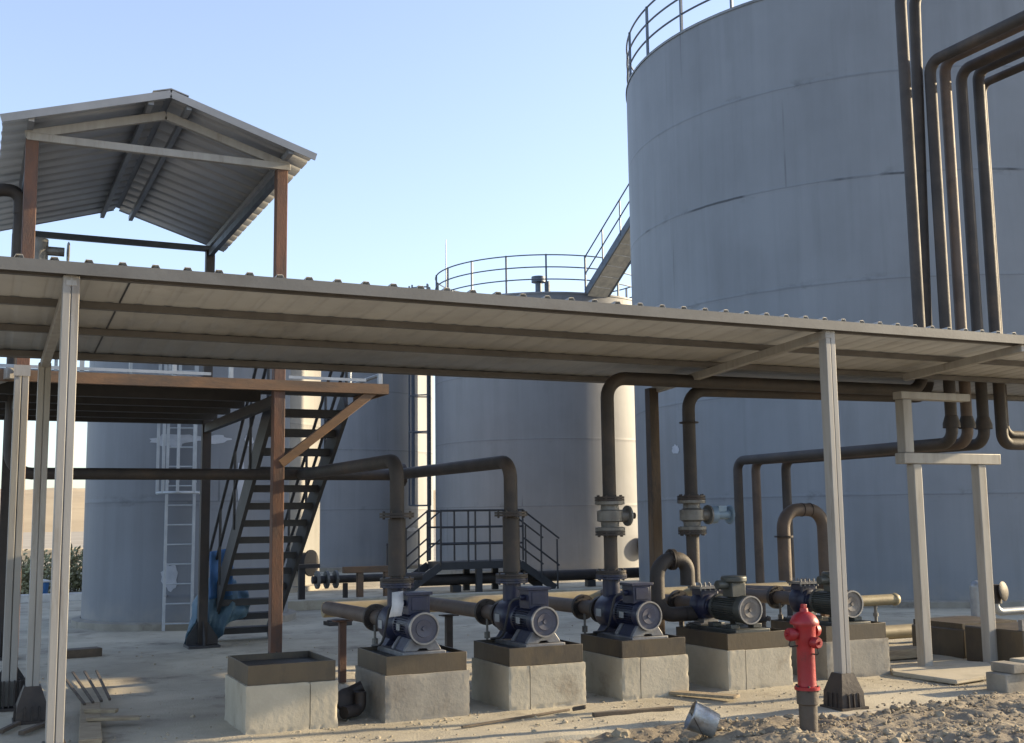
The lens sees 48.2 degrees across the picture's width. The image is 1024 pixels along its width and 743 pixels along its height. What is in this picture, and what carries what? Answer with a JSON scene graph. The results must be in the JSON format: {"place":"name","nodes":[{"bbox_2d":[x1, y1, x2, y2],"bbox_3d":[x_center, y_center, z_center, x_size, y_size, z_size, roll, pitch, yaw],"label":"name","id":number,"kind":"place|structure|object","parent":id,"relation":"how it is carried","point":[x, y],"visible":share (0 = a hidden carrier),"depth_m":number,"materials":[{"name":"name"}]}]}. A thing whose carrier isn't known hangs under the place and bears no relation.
{"place":"outdoors","nodes":[
{"label":"outdoors","id":0,"kind":"place"},
{"bbox_2d":[22,547,82,569],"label":"earth banks","id":1,"kind":"object","parent":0,"point":[28,551],"depth_m":56.95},
{"bbox_2d":[0,488,435,531],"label":"hills","id":2,"kind":"structure","parent":0,"point":[78,508],"depth_m":288.87,"materials":[{"name":"beige sand"}]},
{"bbox_2d":[22,528,435,563],"bbox_3d":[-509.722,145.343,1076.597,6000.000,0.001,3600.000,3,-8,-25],"label":"ground","id":3,"kind":"structure","parent":0,"point":[77,539],"depth_m":125.05,"materials":[{"name":"beige sand"}]},
{"bbox_2d":[838,708,882,716],"bbox_3d":[2.869,2.915,9.316,0.480,0.295,0.140,3,-8,-25],"label":"post footing","id":4,"kind":"object","parent":3,"relation":"on","point":[850,713],"visible":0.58,"depth_m":9.29,"materials":[{"name":"concrete"}]},
{"bbox_2d":[19,557,638,626],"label":"yard paving","id":5,"kind":"structure","parent":0,"point":[372,589],"depth_m":25.66,"materials":[{"name":"concrete"}]},
{"bbox_2d":[21,549,51,593],"bbox_3d":[-11.162,4.678,26.650,1.265,1.256,1.362,-4,-8,26],"label":"shrub","id":6,"kind":"object","parent":5,"relation":"on","point":[25,572],"visible":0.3,"depth_m":26.42,"materials":[{"name":"green plant"}]},
{"bbox_2d":[43,579,50,593],"bbox_3d":[-10.014,4.619,24.286,0.420,0.420,0.420,3,-8,-25],"label":"blue bin","id":7,"kind":"object","parent":5,"relation":"on","point":[45,585],"visible":0.3,"depth_m":24.22,"materials":[{"name":"plastic"}]},
{"bbox_2d":[20,592,81,602],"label":"yard kerb","id":8,"kind":"structure","parent":5,"relation":"on","point":[73,596],"depth_m":23.79,"materials":[{"name":"grey concrete"}]},
{"bbox_2d":[44,543,82,591],"bbox_3d":[-10.404,4.650,27.365,1.685,1.458,1.471,3,-8,-25],"label":"shrub","id":9,"kind":"object","parent":5,"relation":"on","point":[75,579],"visible":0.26,"depth_m":27.22,"materials":[{"name":"green plant"}]},
{"bbox_2d":[289,370,323,592],"bbox_3d":[-7.141,2.232,27.525,5.280,6.000,5.280,3,-8,-25],"label":"storage tank","id":10,"kind":"object","parent":5,"relation":"on","point":[311,553],"visible":0.09,"depth_m":26.52,"materials":[{"name":"metal"}]},
{"bbox_2d":[298,564,319,599],"bbox_3d":[-4.003,4.141,22.404,0.450,0.740,0.200,3,-8,-25],"label":"grey bench post","id":11,"kind":"object","parent":5,"relation":"on","point":[301,581],"visible":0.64,"depth_m":22.32,"materials":[{"name":"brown metal"}]},
{"bbox_2d":[342,565,389,596],"bbox_3d":[-2.704,4.030,21.585,1.000,0.720,0.120,3,-8,-25],"label":"trestle","id":12,"kind":"object","parent":5,"relation":"on","point":[359,571],"visible":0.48,"depth_m":21.50,"materials":[{"name":"metal"}]},
{"bbox_2d":[311,570,422,597],"bbox_3d":[-2.780,4.136,22.092,2.200,0.640,0.340,3,-8,-25],"label":"flanged pipeline","id":13,"kind":"object","parent":5,"relation":"on","point":[335,579],"visible":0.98,"depth_m":21.84,"materials":[{"name":"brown metal"}]},
{"bbox_2d":[319,371,433,571],"bbox_3d":[-5.931,2.846,39.606,6.680,7.800,6.680,3,-8,-25],"label":"storage tank","id":14,"kind":"object","parent":5,"relation":"on","point":[353,528],"visible":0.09,"depth_m":36.72,"materials":[{"name":"metal"}]},
{"bbox_2d":[288,586,621,610],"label":"kerb","id":15,"kind":"structure","parent":5,"relation":"on","point":[306,604],"depth_m":21.16,"materials":[{"name":"concrete"}]},
{"bbox_2d":[386,509,559,591],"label":"crossover platform","id":16,"kind":"structure","parent":5,"relation":"on","point":[466,566],"depth_m":25.05,"materials":[{"name":"black paint"}]},
{"bbox_2d":[408,246,638,573],"bbox_3d":[0.873,1.120,36.036,7.327,10.150,7.080,3,-8,-25],"label":"storage tank","id":17,"kind":"object","parent":5,"relation":"on","point":[544,437],"visible":0.38,"depth_m":32.86,"materials":[{"name":"metal"}]},
{"bbox_2d":[584,183,630,296],"bbox_3d":[3.601,-4.626,32.186,0.883,4.523,4.004,5,-9,-36],"label":"connecting stair","id":18,"kind":"object","parent":17,"relation":"attached to","point":[612,268],"visible":0.46,"depth_m":32.79,"materials":[{"name":"metal"}]},
{"bbox_2d":[414,567,638,591],"bbox_3d":[0.490,4.692,25.795,5.700,0.390,0.239,3,-8,-25],"label":"dark pipeline","id":19,"kind":"object","parent":5,"relation":"on","point":[455,582],"visible":0.44,"depth_m":25.64,"materials":[{"name":"brown metal"}]},
{"bbox_2d":[626,0,1023,607],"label":"storage tank","id":20,"kind":"object","parent":5,"relation":"on","point":[765,160],"visible":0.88,"depth_m":20.93,"materials":[{"name":"metal"}]},
{"bbox_2d":[0,0,750,489],"label":"sky","id":21,"kind":"structure","parent":0,"point":[475,129],"materials":[{"name":"blue"}]},
{"bbox_2d":[0,604,1023,742],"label":"concrete yard","id":22,"kind":"structure","parent":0,"point":[170,683],"depth_m":10.46,"materials":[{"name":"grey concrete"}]},
{"bbox_2d":[0,721,20,733],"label":"dark bar","id":23,"kind":"object","parent":22,"relation":"on","point":[9,727],"visible":1,"depth_m":8.96,"materials":[{"name":"metal"}]},
{"bbox_2d":[0,365,30,711],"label":"free post","id":24,"kind":"object","parent":22,"relation":"on","point":[19,375],"visible":0.9,"depth_m":10.16,"materials":[{"name":"white metal"}]},
{"bbox_2d":[18,721,45,734],"bbox_3d":[-3.724,2.799,9.064,0.045,0.030,0.680,-1,-7,3],"label":"dark bar","id":25,"kind":"object","parent":22,"relation":"on","point":[32,728],"visible":0.56,"depth_m":8.88,"materials":[{"name":"metal"}]},
{"bbox_2d":[66,646,101,658],"bbox_3d":[-5.242,3.400,13.837,0.510,0.100,0.220,5,-9,-36],"label":"timber offcut","id":26,"kind":"object","parent":22,"relation":"on","point":[85,652],"visible":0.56,"depth_m":13.79,"materials":[{"name":"wood"}]},
{"bbox_2d":[79,702,101,742],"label":"board","id":27,"kind":"object","parent":22,"relation":"on","point":[90,731],"visible":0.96,"depth_m":8.80,"materials":[{"name":"brown wood"}]},
{"bbox_2d":[66,678,85,704],"bbox_3d":[-4.157,2.981,10.812,0.022,0.042,2.151,3,-8,-26],"label":"steel rod","id":28,"kind":"object","parent":27,"relation":"on","point":[75,692],"visible":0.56,"depth_m":10.48,"materials":[{"name":"metal"}]},
{"bbox_2d":[72,671,93,703],"bbox_3d":[-4.084,2.989,10.879,0.022,0.042,2.090,3,-8,-25],"label":"steel rod","id":29,"kind":"object","parent":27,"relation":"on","point":[83,688],"visible":1,"depth_m":10.72,"materials":[{"name":"metal"}]},
{"bbox_2d":[83,671,102,701],"bbox_3d":[-4.011,2.996,10.947,0.022,0.042,2.030,3,-8,-24],"label":"steel rod","id":30,"kind":"object","parent":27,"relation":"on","point":[93,687],"visible":1,"depth_m":10.78,"materials":[{"name":"metal"}]},
{"bbox_2d":[83,707,118,712],"bbox_3d":[-3.405,2.809,9.492,0.261,0.040,0.090,0,-7,-3],"label":"board","id":31,"kind":"object","parent":27,"relation":"on","point":[100,710],"visible":1,"depth_m":9.45,"materials":[{"name":"brown wood"}]},
{"bbox_2d":[86,715,139,720],"bbox_3d":[-3.182,2.765,9.136,0.403,0.045,0.100,2,-8,-19],"label":"board","id":32,"kind":"object","parent":27,"relation":"on","point":[113,718],"visible":1,"depth_m":9.11,"materials":[{"name":"brown wood"}]},
{"bbox_2d":[95,670,110,700],"bbox_3d":[-3.937,3.004,11.014,0.022,0.042,1.971,2,-8,-23],"label":"steel rod","id":33,"kind":"object","parent":22,"relation":"on","point":[103,685],"visible":1,"depth_m":10.85,"materials":[{"name":"metal"}]},
{"bbox_2d":[71,361,295,631],"bbox_3d":[-5.360,1.479,19.015,3.522,5.300,3.564,-5,-9,32],"label":"storage tank","id":34,"kind":"object","parent":22,"relation":"on","point":[140,554],"visible":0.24,"depth_m":17.45,"materials":[{"name":"metal"}]},
{"bbox_2d":[0,88,388,688],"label":"loading platform","id":35,"kind":"structure","parent":22,"relation":"on","point":[213,180],"depth_m":12.74,"materials":[{"name":"metal"}]},
{"bbox_2d":[0,183,406,485],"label":"manifold pipe","id":36,"kind":"object","parent":35,"relation":"attached to","point":[44,249],"visible":0.42,"depth_m":12.35,"materials":[{"name":"metal"}]},
{"bbox_2d":[209,549,232,598],"bbox_3d":[-3.838,2.662,15.116,0.308,0.671,0.086,2,-8,-19],"label":"blue cloth","id":37,"kind":"object","parent":35,"relation":"hanging from","point":[213,563],"visible":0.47,"depth_m":15.08,"materials":[{"name":"blue fabric"}]},
{"bbox_2d":[184,577,249,643],"bbox_3d":[-3.881,3.107,15.151,0.876,0.963,0.404,3,-8,-25],"label":"blue tarp","id":38,"kind":"object","parent":22,"relation":"on","point":[217,622],"visible":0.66,"depth_m":15.04,"materials":[{"name":"plastic"}]},
{"bbox_2d":[224,651,337,734],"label":"pump plinth","id":39,"kind":"structure","parent":22,"relation":"on","point":[269,693],"depth_m":8.88,"materials":[{"name":"concrete"}]},
{"bbox_2d":[323,618,351,625],"bbox_3d":[-2.676,3.854,17.582,0.350,0.120,0.350,3,-8,-25],"label":"drain cover","id":40,"kind":"object","parent":22,"relation":"on","point":[329,623],"visible":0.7,"depth_m":17.47,"materials":[{"name":"grey metal"}]},
{"bbox_2d":[332,619,352,682],"bbox_3d":[-1.685,2.776,11.369,0.180,0.604,0.120,3,-8,-25],"label":"pipe prop","id":41,"kind":"object","parent":22,"relation":"on","point":[342,635],"visible":0.95,"depth_m":11.35,"materials":[{"name":"metal"}]},
{"bbox_2d":[321,582,790,643],"bbox_3d":[1.196,2.567,12.453,6.285,0.420,2.048,3,-8,-25],"label":"suction header","id":42,"kind":"object","parent":41,"relation":"on","point":[775,595],"visible":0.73,"depth_m":11.86,"materials":[{"name":"metal"}]},
{"bbox_2d":[745,503,828,590],"bbox_3d":[2.725,2.070,13.079,0.710,1.104,2.052,3,-8,-25],"label":"bypass loop","id":43,"kind":"object","parent":42,"relation":"on","point":[791,512],"visible":0.73,"depth_m":12.22,"materials":[{"name":"metal"}]},
{"bbox_2d":[337,681,365,718],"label":"scrap fittings","id":44,"kind":"object","parent":22,"relation":"on","point":[351,703],"visible":0.94,"depth_m":9.32,"materials":[{"name":"brown metal"}]},
{"bbox_2d":[355,644,469,722],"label":"pump plinth","id":45,"kind":"structure","parent":22,"relation":"on","point":[415,687],"depth_m":9.33,"materials":[{"name":"grey concrete"}]},
{"bbox_2d":[371,582,445,655],"bbox_3d":[-0.955,2.113,9.875,0.459,0.587,0.923,3,-8,-25],"label":"blue pump","id":46,"kind":"object","parent":45,"relation":"on","point":[406,622],"visible":1,"depth_m":9.59,"materials":[{"name":"paint"}]},
{"bbox_2d":[296,454,413,582],"bbox_3d":[-1.687,1.493,11.598,0.310,1.160,3.435,3,-8,-25],"label":"discharge pipe","id":47,"kind":"object","parent":46,"relation":"on","point":[392,463],"visible":1,"depth_m":10.17,"materials":[{"name":"metal"}]},
{"bbox_2d":[439,614,458,647],"bbox_3d":[-0.653,2.825,11.851,0.180,0.604,0.120,3,-8,-25],"label":"pipe prop","id":48,"kind":"object","parent":22,"relation":"on","point":[448,630],"visible":0.58,"depth_m":11.84,"materials":[{"name":"grey metal"}]},
{"bbox_2d":[0,254,1023,742],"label":"shed canopy","id":49,"kind":"object","parent":22,"relation":"on","point":[68,314],"visible":0.87,"depth_m":9.55,"materials":[{"name":"metal"}]},
{"bbox_2d":[972,48,1023,449],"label":"process pipe","id":50,"kind":"object","parent":49,"relation":"attached to","point":[1005,440],"visible":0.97,"depth_m":13.53,"materials":[{"name":"black metal"}]},
{"bbox_2d":[984,62,1023,438],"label":"process pipe","id":51,"kind":"object","parent":49,"relation":"attached to","point":[1004,74],"visible":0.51,"depth_m":13.72,"materials":[{"name":"black metal"}]},
{"bbox_2d":[461,709,569,727],"bbox_3d":[0.046,2.783,9.201,1.140,0.016,0.022,5,-9,-40],"label":"thin stick","id":52,"kind":"object","parent":22,"relation":"on","point":[509,719],"visible":1,"depth_m":9.16,"materials":[{"name":"brown wood"}]},
{"bbox_2d":[471,639,585,710],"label":"pump plinth","id":53,"kind":"structure","parent":22,"relation":"on","point":[508,678],"depth_m":9.81,"materials":[{"name":"concrete"}]},
{"bbox_2d":[489,578,564,647],"bbox_3d":[0.059,2.160,10.348,0.459,0.587,0.923,3,-8,-25],"label":"blue pump","id":54,"kind":"object","parent":53,"relation":"on","point":[520,616],"visible":0.96,"depth_m":10.09,"materials":[{"name":"paint"}]},
{"bbox_2d":[389,455,527,578],"bbox_3d":[-0.673,1.540,12.071,0.310,1.160,3.435,3,-8,-25],"label":"discharge pipe","id":55,"kind":"object","parent":54,"relation":"on","point":[511,513],"visible":0.95,"depth_m":10.65,"materials":[{"name":"metal"}]},
{"bbox_2d":[572,705,585,710],"bbox_3d":[0.555,2.779,9.459,0.110,0.048,0.050,-3,-8,16],"label":"wood chip","id":56,"kind":"object","parent":22,"relation":"on","point":[581,707],"visible":1,"depth_m":9.44,"materials":[{"name":"brown wood"}]},
{"bbox_2d":[592,706,673,716],"bbox_3d":[0.996,2.783,9.378,0.732,0.030,0.050,2,-8,-21],"label":"long batten","id":57,"kind":"object","parent":22,"relation":"on","point":[630,711],"visible":1,"depth_m":9.35,"materials":[{"name":"brown wood"}]},
{"bbox_2d":[581,633,688,700],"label":"pump plinth","id":58,"kind":"structure","parent":22,"relation":"on","point":[629,670],"depth_m":10.26,"materials":[{"name":"concrete"}]},
{"bbox_2d":[589,574,667,640],"bbox_3d":[1.018,2.205,10.796,0.459,0.587,0.923,3,-8,-25],"label":"blue pump","id":59,"kind":"object","parent":58,"relation":"on","point":[631,611],"visible":1,"depth_m":10.55,"materials":[{"name":"paint"}]},
{"bbox_2d":[594,0,927,574],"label":"process pipe","id":60,"kind":"object","parent":59,"relation":"on","point":[610,515],"visible":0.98,"depth_m":12.03,"materials":[{"name":"metal"}]},
{"bbox_2d":[669,690,739,698],"bbox_3d":[1.664,2.857,10.141,0.711,0.035,0.130,-6,-9,37],"label":"loose board","id":61,"kind":"object","parent":22,"relation":"on","point":[708,694],"visible":0.76,"depth_m":10.07,"materials":[{"name":"brown wood"}]},
{"bbox_2d":[676,624,792,690],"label":"pump plinth","id":62,"kind":"structure","parent":22,"relation":"on","point":[742,661],"depth_m":10.75,"materials":[{"name":"concrete"}]},
{"bbox_2d":[686,575,769,633],"bbox_3d":[2.101,2.275,11.261,0.400,0.538,0.850,3,-8,-25],"label":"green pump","id":63,"kind":"object","parent":62,"relation":"on","point":[735,605],"visible":0.99,"depth_m":11.08,"materials":[{"name":"paint"}]},
{"bbox_2d":[650,549,697,621],"bbox_3d":[1.604,2.135,11.440,0.507,0.720,0.210,3,-8,-25],"label":"bypass loop","id":64,"kind":"object","parent":63,"relation":"attached to","point":[671,559],"visible":0.95,"depth_m":11.37,"materials":[{"name":"metal"}]},
{"bbox_2d":[677,0,933,581],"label":"process pipe","id":65,"kind":"object","parent":63,"relation":"on","point":[693,514],"visible":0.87,"depth_m":12.35,"materials":[{"name":"metal"}]},
{"bbox_2d":[771,616,890,679],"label":"pump plinth","id":66,"kind":"structure","parent":22,"relation":"on","point":[869,650],"depth_m":11.39,"materials":[{"name":"grey concrete"}]},
{"bbox_2d":[786,571,870,625],"bbox_3d":[3.238,2.332,11.825,0.400,0.538,0.850,3,-8,-25],"label":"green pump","id":67,"kind":"object","parent":66,"relation":"on","point":[809,594],"visible":0.75,"depth_m":11.74,"materials":[{"name":"paint"}]},
{"bbox_2d":[820,593,900,621],"bbox_3d":[3.885,2.875,12.989,1.361,0.675,0.150,3,-8,-25],"label":"capped pipe","id":68,"kind":"object","parent":22,"relation":"on","point":[894,599],"visible":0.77,"depth_m":13.13,"materials":[{"name":"beige metal"}]},
{"bbox_2d":[733,10,1023,624],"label":"process pipe","id":69,"kind":"object","parent":22,"relation":"on","point":[951,423],"visible":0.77,"depth_m":13.30,"materials":[{"name":"metal"}]},
{"bbox_2d":[751,24,1023,626],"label":"process pipe","id":70,"kind":"object","parent":22,"relation":"on","point":[968,426],"visible":0.77,"depth_m":13.41,"materials":[{"name":"metal"}]},
{"bbox_2d":[886,624,911,639],"bbox_3d":[4.537,3.216,14.088,2.200,0.169,0.169,3,-8,-25],"label":"yellow pipe","id":71,"kind":"object","parent":22,"relation":"on","point":[901,631],"depth_m":14.13,"materials":[{"name":"yellow metal"}]},
{"bbox_2d":[781,36,1023,618],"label":"process pipe","id":72,"kind":"object","parent":22,"relation":"on","point":[984,424],"visible":0.62,"depth_m":13.49,"materials":[{"name":"metal"}]},
{"bbox_2d":[889,646,916,659],"bbox_3d":[4.288,3.123,12.702,0.730,0.100,0.200,3,-8,-25],"label":"square board","id":73,"kind":"object","parent":22,"relation":"on","point":[895,653],"visible":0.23,"depth_m":12.62,"materials":[{"name":"brown wood"}]},
{"bbox_2d":[890,661,990,684],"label":"footing slab","id":74,"kind":"structure","parent":22,"relation":"on","point":[955,672],"depth_m":11.31,"materials":[{"name":"concrete"}]},
{"bbox_2d":[893,391,1000,665],"bbox_3d":[4.682,1.663,12.158,1.380,2.870,0.140,3,-8,-25],"label":"pipe support frame","id":75,"kind":"object","parent":74,"relation":"on","point":[913,461],"visible":0.87,"depth_m":12.05,"materials":[{"name":"grey paint"}]},
{"bbox_2d":[912,616,1016,658],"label":"dusty plinth","id":76,"kind":"structure","parent":22,"relation":"on","point":[948,638],"depth_m":12.96,"materials":[{"name":"concrete"}]},
{"bbox_2d":[965,619,1023,661],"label":"square plinth","id":77,"kind":"structure","parent":22,"relation":"on","point":[1010,639],"depth_m":12.13,"materials":[{"name":"concrete"}]},
{"bbox_2d":[969,580,1023,616],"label":"valve station","id":78,"kind":"object","parent":22,"relation":"on","point":[1001,592],"visible":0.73,"depth_m":14.33,"materials":[{"name":"metal"}]},
{"bbox_2d":[986,657,1023,692],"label":"block stack","id":79,"kind":"object","parent":22,"relation":"on","point":[1004,676],"visible":0.88,"depth_m":10.29,"materials":[{"name":"grey concrete"}]},
{"bbox_2d":[545,692,1023,742],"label":"dirt ground","id":80,"kind":"structure","parent":0,"point":[957,719],"depth_m":8.68,"materials":[{"name":"beige soil"}]},
{"bbox_2d":[684,700,720,736],"bbox_3d":[1.401,2.564,8.454,0.272,0.268,0.236,-2,-7,12],"label":"tipped bucket","id":81,"kind":"object","parent":80,"relation":"on","point":[702,719],"visible":1,"depth_m":8.38,"materials":[{"name":"metal"}]},
{"bbox_2d":[784,604,822,731],"bbox_3d":[2.229,2.306,8.714,0.281,1.057,0.273,-3,-7,14],"label":"fire hydrant","id":82,"kind":"object","parent":80,"relation":"on","point":[804,633],"visible":1,"depth_m":8.65,"materials":[{"name":"metal"}]},
{"bbox_2d":[605,691,1023,742],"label":"rubble","id":83,"kind":"object","parent":80,"relation":"on","point":[903,736],"visible":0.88,"depth_m":8.57,"materials":[{"name":"stone"}]}
]}

